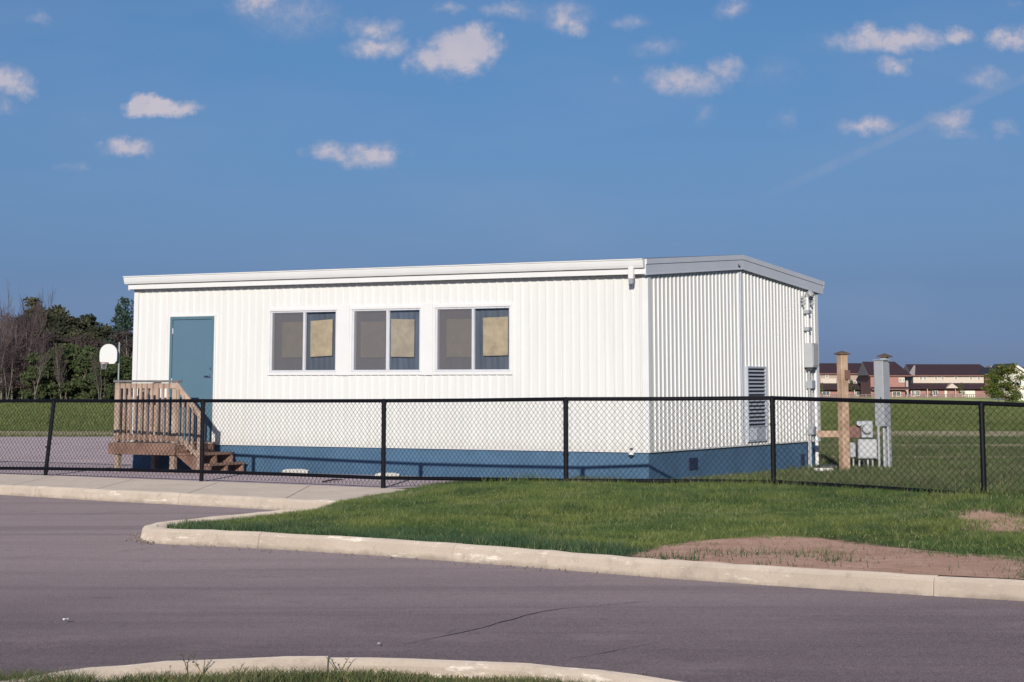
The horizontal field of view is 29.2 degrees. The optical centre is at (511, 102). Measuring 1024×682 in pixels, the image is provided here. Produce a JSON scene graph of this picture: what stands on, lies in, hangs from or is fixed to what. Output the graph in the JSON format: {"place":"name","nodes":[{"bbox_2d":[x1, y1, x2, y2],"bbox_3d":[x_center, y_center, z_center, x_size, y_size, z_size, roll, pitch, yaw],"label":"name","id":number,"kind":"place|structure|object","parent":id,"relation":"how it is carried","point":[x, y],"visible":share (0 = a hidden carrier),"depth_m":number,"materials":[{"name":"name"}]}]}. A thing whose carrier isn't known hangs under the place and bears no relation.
{"place":"outdoors","nodes":[
{"label":"outdoors","id":0,"kind":"place"},
{"bbox_2d":[0,474,405,501],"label":"pavement","id":1,"kind":"structure","parent":0,"point":[312,492],"depth_m":28.74,"materials":[{"name":"concrete"}]},
{"bbox_2d":[0,437,457,487],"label":"schoolyard asphalt","id":2,"kind":"structure","parent":0,"point":[129,456],"depth_m":36.12,"materials":[{"name":"grey asphalt"}]},
{"bbox_2d":[108,380,245,473],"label":"wooden entrance deck","id":3,"kind":"structure","parent":2,"relation":"on","point":[123,390],"depth_m":33.72,"materials":[{"name":"brown wood"}]},
{"bbox_2d":[283,469,308,472],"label":"concrete block","id":4,"kind":"structure","parent":2,"relation":"on","point":[295,471],"depth_m":32.82,"materials":[{"name":"white concrete"}]},
{"bbox_2d":[375,473,399,475],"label":"concrete block","id":5,"kind":"structure","parent":2,"relation":"on","point":[389,474],"depth_m":32.20,"materials":[{"name":"white concrete"}]},
{"bbox_2d":[160,509,314,527],"bbox_3d":[-1.891,5.130,25.337,0.984,0.090,10.078,-3,-9,19],"label":"island apron","id":6,"kind":"object","parent":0,"point":[164,526],"visible":0.19,"depth_m":22.47,"materials":[{"name":"concrete"}]},
{"bbox_2d":[0,495,1023,681],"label":"road","id":7,"kind":"structure","parent":0,"point":[136,603],"depth_m":14.18,"materials":[{"name":"grey asphalt"}]},
{"bbox_2d":[0,484,337,509],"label":"pavement kerb","id":8,"kind":"structure","parent":7,"relation":"on","point":[212,500],"depth_m":27.34,"materials":[{"name":"concrete"}]},
{"bbox_2d":[0,656,680,681],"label":"kerb","id":9,"kind":"structure","parent":7,"relation":"on","point":[459,668],"depth_m":10.68,"materials":[{"name":"concrete"}]},
{"bbox_2d":[412,601,641,642],"bbox_3d":[0.047,3.650,13.854,0.306,0.004,3.073,-6,-10,34],"label":"road crack","id":10,"kind":"object","parent":7,"relation":"on","point":[507,620],"visible":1,"depth_m":13.81,"materials":[{"name":"black asphalt"}]},
{"bbox_2d":[140,506,1023,600],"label":"kerb","id":11,"kind":"structure","parent":7,"relation":"on","point":[930,585],"depth_m":17.30,"materials":[{"name":"concrete"}]},
{"bbox_2d":[0,401,1023,424],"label":"field grass","id":12,"kind":"structure","parent":0,"point":[991,418],"depth_m":97.61,"materials":[{"name":"green plant"}]},
{"bbox_2d":[0,397,1023,494],"bbox_3d":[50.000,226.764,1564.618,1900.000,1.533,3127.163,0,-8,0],"label":"field","id":13,"kind":"structure","parent":0,"point":[1013,433],"depth_m":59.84,"materials":[{"name":"green plant"}]},
{"bbox_2d":[0,283,12,353],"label":"bare tree","id":14,"kind":"object","parent":13,"relation":"on","point":[8,317],"visible":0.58,"depth_m":177.92,"materials":[{"name":"brown plant"}]},
{"bbox_2d":[0,329,15,396],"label":"bare tree","id":15,"kind":"object","parent":13,"relation":"on","point":[8,354],"visible":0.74,"depth_m":164.04,"materials":[{"name":"brown plant"}]},
{"bbox_2d":[0,352,17,398],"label":"twiggy tree","id":16,"kind":"object","parent":13,"relation":"on","point":[1,381],"visible":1,"depth_m":162.13,"materials":[{"name":"brown plant"}]},
{"bbox_2d":[0,343,17,402],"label":"bare tree","id":17,"kind":"object","parent":13,"relation":"on","point":[2,360],"visible":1,"depth_m":161.85,"materials":[{"name":"brown plant"}]},
{"bbox_2d":[0,307,18,356],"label":"bare tree","id":18,"kind":"object","parent":13,"relation":"on","point":[6,333],"visible":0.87,"depth_m":169.28,"materials":[{"name":"brown plant"}]},
{"bbox_2d":[1,335,20,376],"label":"twiggy tree","id":19,"kind":"object","parent":13,"relation":"on","point":[13,340],"visible":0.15,"depth_m":170.33,"materials":[{"name":"brown plant"}]},
{"bbox_2d":[0,309,31,374],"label":"bare tree","id":20,"kind":"object","parent":13,"relation":"on","point":[5,322],"visible":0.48,"depth_m":175.41,"materials":[{"name":"brown plant"}]},
{"bbox_2d":[0,347,32,398],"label":"twiggy tree","id":21,"kind":"object","parent":13,"relation":"on","point":[18,364],"visible":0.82,"depth_m":163.35,"materials":[{"name":"brown plant"}]},
{"bbox_2d":[0,316,33,373],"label":"twiggy tree","id":22,"kind":"object","parent":13,"relation":"on","point":[17,329],"visible":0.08,"depth_m":184.55,"materials":[{"name":"brown plant"}]},
{"bbox_2d":[0,345,40,398],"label":"twiggy tree","id":23,"kind":"object","parent":13,"relation":"on","point":[22,366],"visible":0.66,"depth_m":164.19,"materials":[{"name":"brown plant"}]},
{"bbox_2d":[0,335,40,396],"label":"twiggy tree","id":24,"kind":"object","parent":13,"relation":"on","point":[22,348],"visible":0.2,"depth_m":170.48,"materials":[{"name":"brown plant"}]},
{"bbox_2d":[8,304,36,368],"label":"bare tree","id":25,"kind":"object","parent":13,"relation":"on","point":[21,324],"visible":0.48,"depth_m":176.87,"materials":[{"name":"brown plant"}]},
{"bbox_2d":[4,296,46,353],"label":"leafy tree","id":26,"kind":"object","parent":13,"relation":"on","point":[31,299],"visible":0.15,"depth_m":190.65,"materials":[{"name":"green plant"}]},
{"bbox_2d":[14,318,40,363],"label":"twiggy tree","id":27,"kind":"object","parent":13,"relation":"on","point":[25,331],"visible":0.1,"depth_m":182.84,"materials":[{"name":"brown plant"}]},
{"bbox_2d":[10,340,45,381],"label":"twiggy tree","id":28,"kind":"object","parent":13,"relation":"on","point":[24,345],"visible":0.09,"depth_m":170.05,"materials":[{"name":"brown plant"}]},
{"bbox_2d":[14,317,46,396],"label":"bare tree","id":29,"kind":"object","parent":13,"relation":"on","point":[22,339],"visible":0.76,"depth_m":166.09,"materials":[{"name":"brown plant"}]},
{"bbox_2d":[18,365,48,398],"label":"green shrub","id":30,"kind":"object","parent":13,"relation":"on","point":[30,374],"visible":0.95,"depth_m":161.10,"materials":[{"name":"green plant"}]},
{"bbox_2d":[25,292,44,340],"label":"bare tree","id":31,"kind":"object","parent":13,"relation":"on","point":[35,314],"visible":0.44,"depth_m":182.25,"materials":[{"name":"brown plant"}]},
{"bbox_2d":[18,284,55,328],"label":"bare tree","id":32,"kind":"object","parent":13,"relation":"on","point":[25,317],"visible":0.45,"depth_m":185.81,"materials":[{"name":"brown plant"}]},
{"bbox_2d":[31,294,45,339],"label":"bare tree","id":33,"kind":"object","parent":13,"relation":"on","point":[40,320],"visible":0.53,"depth_m":180.44,"materials":[{"name":"brown plant"}]},
{"bbox_2d":[13,304,70,342],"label":"leafy tree","id":34,"kind":"object","parent":13,"relation":"on","point":[62,313],"visible":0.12,"depth_m":186.76,"materials":[{"name":"green plant"}]},
{"bbox_2d":[32,326,54,387],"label":"bare tree","id":35,"kind":"object","parent":13,"relation":"on","point":[41,348],"visible":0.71,"depth_m":164.00,"materials":[{"name":"brown plant"}]},
{"bbox_2d":[34,345,53,398],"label":"bare tree","id":36,"kind":"object","parent":13,"relation":"on","point":[41,366],"visible":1,"depth_m":160.47,"materials":[{"name":"brown plant"}]},
{"bbox_2d":[30,328,58,376],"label":"twiggy tree","id":37,"kind":"object","parent":13,"relation":"on","point":[41,339],"visible":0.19,"depth_m":174.33,"materials":[{"name":"brown plant"}]},
{"bbox_2d":[22,325,71,402],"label":"leafy tree","id":38,"kind":"object","parent":13,"relation":"on","point":[62,331],"visible":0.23,"depth_m":178.81,"materials":[{"name":"green plant"}]},
{"bbox_2d":[23,352,71,402],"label":"green shrub","id":39,"kind":"object","parent":13,"relation":"on","point":[49,378],"visible":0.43,"depth_m":163.57,"materials":[{"name":"green plant"}]},
{"bbox_2d":[33,304,65,323],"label":"leafy tree","id":40,"kind":"object","parent":13,"relation":"on","point":[60,307],"visible":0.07,"depth_m":187.91,"materials":[{"name":"green plant"}]},
{"bbox_2d":[26,342,87,398],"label":"green shrub","id":41,"kind":"object","parent":13,"relation":"on","point":[50,350],"visible":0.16,"depth_m":165.77,"materials":[{"name":"green plant"}]},
{"bbox_2d":[39,335,74,350],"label":"twiggy tree","id":42,"kind":"object","parent":13,"relation":"on","point":[53,337],"visible":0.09,"depth_m":176.48,"materials":[{"name":"brown plant"}]},
{"bbox_2d":[53,341,68,398],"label":"bare tree","id":43,"kind":"object","parent":13,"relation":"on","point":[59,354],"visible":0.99,"depth_m":161.11,"materials":[{"name":"brown plant"}]},
{"bbox_2d":[0,377,123,402],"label":"undergrowth","id":44,"kind":"object","parent":13,"relation":"on","point":[14,394],"visible":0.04,"depth_m":163.87,"materials":[{"name":"green plant"}]},
{"bbox_2d":[37,343,96,398],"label":"green shrub","id":45,"kind":"object","parent":13,"relation":"on","point":[69,353],"visible":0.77,"depth_m":162.84,"materials":[{"name":"green plant"}]},
{"bbox_2d":[52,325,86,345],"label":"leafy tree","id":46,"kind":"object","parent":13,"relation":"on","point":[74,331],"visible":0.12,"depth_m":178.93,"materials":[{"name":"green plant"}]},
{"bbox_2d":[48,315,95,343],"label":"leafy tree","id":47,"kind":"object","parent":13,"relation":"on","point":[58,321],"visible":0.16,"depth_m":183.84,"materials":[{"name":"green plant"}]},
{"bbox_2d":[49,345,99,402],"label":"green shrub","id":48,"kind":"object","parent":13,"relation":"on","point":[90,348],"visible":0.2,"depth_m":166.29,"materials":[{"name":"green plant"}]},
{"bbox_2d":[63,335,88,373],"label":"twiggy tree","id":49,"kind":"object","parent":13,"relation":"on","point":[71,339],"visible":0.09,"depth_m":176.08,"materials":[{"name":"brown plant"}]},
{"bbox_2d":[66,333,94,345],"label":"leafy tree","id":50,"kind":"object","parent":13,"relation":"on","point":[87,336],"visible":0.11,"depth_m":178.01,"materials":[{"name":"green plant"}]},
{"bbox_2d":[60,355,103,402],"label":"green shrub","id":51,"kind":"object","parent":13,"relation":"on","point":[83,366],"visible":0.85,"depth_m":162.01,"materials":[{"name":"green plant"}]},
{"bbox_2d":[78,317,91,333],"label":"leafy tree","id":52,"kind":"object","parent":13,"relation":"on","point":[87,320],"visible":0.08,"depth_m":187.30,"materials":[{"name":"green plant"}]},
{"bbox_2d":[69,313,107,329],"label":"leafy tree","id":53,"kind":"object","parent":13,"relation":"on","point":[92,317],"visible":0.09,"depth_m":188.69,"materials":[{"name":"green plant"}]},
{"bbox_2d":[77,362,109,398],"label":"green shrub","id":54,"kind":"object","parent":13,"relation":"on","point":[90,380],"visible":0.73,"depth_m":161.51,"materials":[{"name":"green plant"}]},
{"bbox_2d":[88,352,101,398],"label":"bare tree","id":55,"kind":"object","parent":13,"relation":"on","point":[94,369],"visible":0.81,"depth_m":159.54,"materials":[{"name":"brown plant"}]},
{"bbox_2d":[83,343,113,383],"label":"twiggy tree","id":56,"kind":"object","parent":13,"relation":"on","point":[94,344],"visible":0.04,"depth_m":172.61,"materials":[{"name":"brown plant"}]},
{"bbox_2d":[87,325,113,343],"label":"leafy tree","id":57,"kind":"object","parent":13,"relation":"on","point":[102,332],"visible":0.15,"depth_m":183.69,"materials":[{"name":"green plant"}]},
{"bbox_2d":[87,338,116,353],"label":"twiggy tree","id":58,"kind":"object","parent":13,"relation":"on","point":[92,341],"visible":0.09,"depth_m":176.24,"materials":[{"name":"brown plant"}]},
{"bbox_2d":[89,362,116,398],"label":"green shrub","id":59,"kind":"object","parent":13,"relation":"on","point":[109,371],"visible":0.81,"depth_m":161.01,"materials":[{"name":"green plant"}]},
{"bbox_2d":[94,323,112,347],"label":"leafy tree","id":60,"kind":"object","parent":13,"relation":"on","point":[106,326],"visible":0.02,"depth_m":187.63,"materials":[{"name":"green plant"}]},
{"bbox_2d":[96,339,122,382],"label":"twiggy tree","id":61,"kind":"object","parent":13,"relation":"on","point":[101,340],"visible":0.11,"depth_m":174.28,"materials":[{"name":"brown plant"}]},
{"bbox_2d":[100,342,119,382],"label":"basketball hoop","id":62,"kind":"object","parent":13,"relation":"on","point":[108,353],"visible":1,"depth_m":123.88,"materials":[{"name":"white plastic"}]},
{"bbox_2d":[95,360,131,398],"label":"green shrub","id":63,"kind":"object","parent":13,"relation":"on","point":[121,371],"visible":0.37,"depth_m":163.14,"materials":[{"name":"green plant"}]},
{"bbox_2d":[99,296,133,373],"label":"pine tree","id":64,"kind":"object","parent":13,"relation":"on","point":[122,325],"visible":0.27,"depth_m":182.48,"materials":[{"name":"green plant"}]},
{"bbox_2d":[107,328,132,357],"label":"twiggy tree","id":65,"kind":"object","parent":13,"relation":"on","point":[128,345],"visible":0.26,"depth_m":180.60,"materials":[{"name":"brown plant"}]},
{"bbox_2d":[111,354,132,382],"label":"green shrub","id":66,"kind":"object","parent":13,"relation":"on","point":[125,358],"visible":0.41,"depth_m":163.99,"materials":[{"name":"green plant"}]},
{"bbox_2d":[123,361,132,382],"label":"green shrub","id":67,"kind":"object","parent":13,"relation":"on","point":[124,374],"visible":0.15,"depth_m":163.43,"materials":[{"name":"green plant"}]},
{"bbox_2d":[123,255,824,478],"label":"portable classroom","id":68,"kind":"structure","parent":13,"relation":"on","point":[717,325],"depth_m":32.80,"materials":[{"name":"white metal"}]},
{"bbox_2d":[170,319,211,440],"bbox_3d":[-5.693,4.927,34.835,0.913,2.127,0.116,-5,-9,29],"label":"door","id":69,"kind":"structure","parent":68,"relation":"in","point":[191,359],"depth_m":34.86,"materials":[{"name":"paint"}]},
{"bbox_2d":[267,307,337,374],"bbox_3d":[-3.562,4.125,33.830,1.466,1.150,0.497,-3,-9,18],"label":"window","id":70,"kind":"structure","parent":68,"relation":"in","point":[304,341],"depth_m":33.80,"materials":[{"name":"glass"}]},
{"bbox_2d":[349,305,421,374],"bbox_3d":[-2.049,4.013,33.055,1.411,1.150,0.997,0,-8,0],"label":"window","id":71,"kind":"structure","parent":68,"relation":"in","point":[382,341],"depth_m":32.96,"materials":[{"name":"glass"}]},
{"bbox_2d":[432,303,512,374],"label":"window","id":72,"kind":"structure","parent":68,"relation":"in","point":[472,339],"depth_m":32.16,"materials":[{"name":"glass"}]},
{"bbox_2d":[0,396,1023,495],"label":"chain link fence","id":73,"kind":"object","parent":13,"relation":"on","point":[382,477],"visible":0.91,"depth_m":27.55,"materials":[{"name":"black metal"}]},
{"bbox_2d":[814,468,832,470],"bbox_3d":[5.449,6.430,34.370,0.320,0.050,0.120,0,-8,0],"label":"concrete paver","id":74,"kind":"object","parent":13,"relation":"on","point":[820,469],"visible":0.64,"depth_m":34.31,"materials":[{"name":"white concrete"}]},
{"bbox_2d":[818,465,838,468],"bbox_3d":[5.719,6.596,35.535,0.360,0.060,0.350,0,-8,0],"label":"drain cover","id":75,"kind":"object","parent":13,"relation":"on","point":[819,466],"visible":0.48,"depth_m":35.37,"materials":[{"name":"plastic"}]},
{"bbox_2d":[817,351,849,470],"bbox_3d":[5.779,5.655,35.148,0.259,2.389,0.655,8,-11,-43],"label":"wooden post","id":76,"kind":"object","parent":13,"relation":"on","point":[843,374],"visible":0.85,"depth_m":35.00,"materials":[{"name":"brown wood"}]},
{"bbox_2d":[819,363,861,396],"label":"brick row house","id":77,"kind":"structure","parent":13,"relation":"on","point":[828,375],"depth_m":389.28,"materials":[{"name":"brown brick"}]},
{"bbox_2d":[848,379,857,391],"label":"young tree","id":78,"kind":"object","parent":13,"relation":"on","point":[853,388],"visible":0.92,"depth_m":326.69,"materials":[{"name":"green plant"}]},
{"bbox_2d":[849,353,892,467],"bbox_3d":[6.631,5.837,36.323,0.914,2.368,0.475,0,-8,0],"label":"electricity meter cabinet","id":79,"kind":"object","parent":13,"relation":"on","point":[881,380],"visible":0.75,"depth_m":36.21,"materials":[{"name":"grey metal"}]},
{"bbox_2d":[857,362,914,397],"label":"brick row house","id":80,"kind":"structure","parent":13,"relation":"on","point":[899,374],"depth_m":375.87,"materials":[{"name":"brick"}]},
{"bbox_2d":[892,391,900,395],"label":"window","id":81,"kind":"structure","parent":80,"relation":"in","point":[893,392],"depth_m":373.82,"materials":[{"name":"white glass"}]},
{"bbox_2d":[820,394,989,397],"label":"garden fence","id":82,"kind":"object","parent":13,"relation":"on","point":[894,395],"visible":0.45,"depth_m":326.48,"materials":[{"name":"wood"}]},
{"bbox_2d":[904,364,991,397],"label":"brick row house","id":83,"kind":"structure","parent":13,"relation":"on","point":[940,378],"depth_m":382.62,"materials":[{"name":"brown brick"}]},
{"bbox_2d":[965,390,974,397],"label":"garage door","id":84,"kind":"structure","parent":83,"relation":"in","point":[966,391],"depth_m":380.73,"materials":[{"name":"white"}]},
{"bbox_2d":[957,382,964,393],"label":"young tree","id":85,"kind":"object","parent":13,"relation":"on","point":[959,389],"visible":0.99,"depth_m":341.25,"materials":[{"name":"green plant"}]},
{"bbox_2d":[983,372,1002,400],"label":"young tree","id":86,"kind":"object","parent":13,"relation":"on","point":[989,374],"visible":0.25,"depth_m":202.98,"materials":[{"name":"green plant"}]},
{"bbox_2d":[978,367,1023,398],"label":"grey roofed house","id":87,"kind":"structure","parent":13,"relation":"on","point":[983,370],"depth_m":297.29,"materials":[{"name":"grey"}]},
{"bbox_2d":[981,363,1023,401],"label":"blossom tree","id":88,"kind":"object","parent":13,"relation":"on","point":[996,389],"visible":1,"depth_m":172.51,"materials":[{"name":"green plant"}]},
{"bbox_2d":[987,363,1023,399],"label":"white house","id":89,"kind":"structure","parent":13,"relation":"on","point":[1021,382],"depth_m":229.84,"materials":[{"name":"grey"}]},
{"bbox_2d":[0,420,1023,436],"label":"field grass","id":90,"kind":"structure","parent":0,"point":[903,427],"depth_m":66.86,"materials":[{"name":"green plant"}]},
{"bbox_2d":[0,0,1023,368],"label":"sky","id":91,"kind":"structure","parent":0,"point":[872,151],"materials":[{"name":"blue"}]},
{"bbox_2d":[198,483,1023,578],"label":"lawn ground","id":92,"kind":"structure","parent":0,"point":[891,562],"depth_m":17.56,"materials":[{"name":"soil"}]},
{"bbox_2d":[167,516,1023,579],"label":"kerbside grass","id":93,"kind":"structure","parent":92,"relation":"on","point":[544,544],"depth_m":19.09,"materials":[{"name":"green plant"}]},
{"bbox_2d":[193,480,1023,569],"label":"lawn grass","id":94,"kind":"structure","parent":92,"relation":"on","point":[426,506],"depth_m":22.12,"materials":[{"name":"green plant"}]},
{"bbox_2d":[482,469,1021,495],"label":"fence foot grass","id":95,"kind":"structure","parent":92,"relation":"on","point":[539,478],"depth_m":25.87,"materials":[{"name":"green plant"}]},
{"label":"near lawn ground","id":96,"kind":"structure","parent":0,"visible":0},
{"bbox_2d":[180,652,196,675],"bbox_3d":[-1.755,3.052,10.647,0.055,0.156,0.182,-2,-8,13],"label":"weed","id":97,"kind":"object","parent":96,"relation":"on","point":[188,661],"visible":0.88,"depth_m":10.63,"materials":[{"name":"green plant"}]},
{"bbox_2d":[194,658,212,676],"bbox_3d":[-1.678,3.071,10.652,0.118,0.120,0.064,-4,-9,25],"label":"weed","id":98,"kind":"object","parent":96,"relation":"on","point":[204,665],"visible":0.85,"depth_m":10.66,"materials":[{"name":"green plant"}]},
{"bbox_2d":[0,664,605,681],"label":"grass","id":99,"kind":"structure","parent":96,"relation":"on","point":[294,675],"depth_m":10.33,"materials":[{"name":"green plant"}]},
{"bbox_2d":[324,653,351,672],"bbox_3d":[-0.933,3.061,10.650,0.157,0.139,0.081,4,-9,-26],"label":"weed","id":100,"kind":"object","parent":96,"relation":"on","point":[334,664],"visible":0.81,"depth_m":10.65,"materials":[{"name":"green plant"}]}
]}

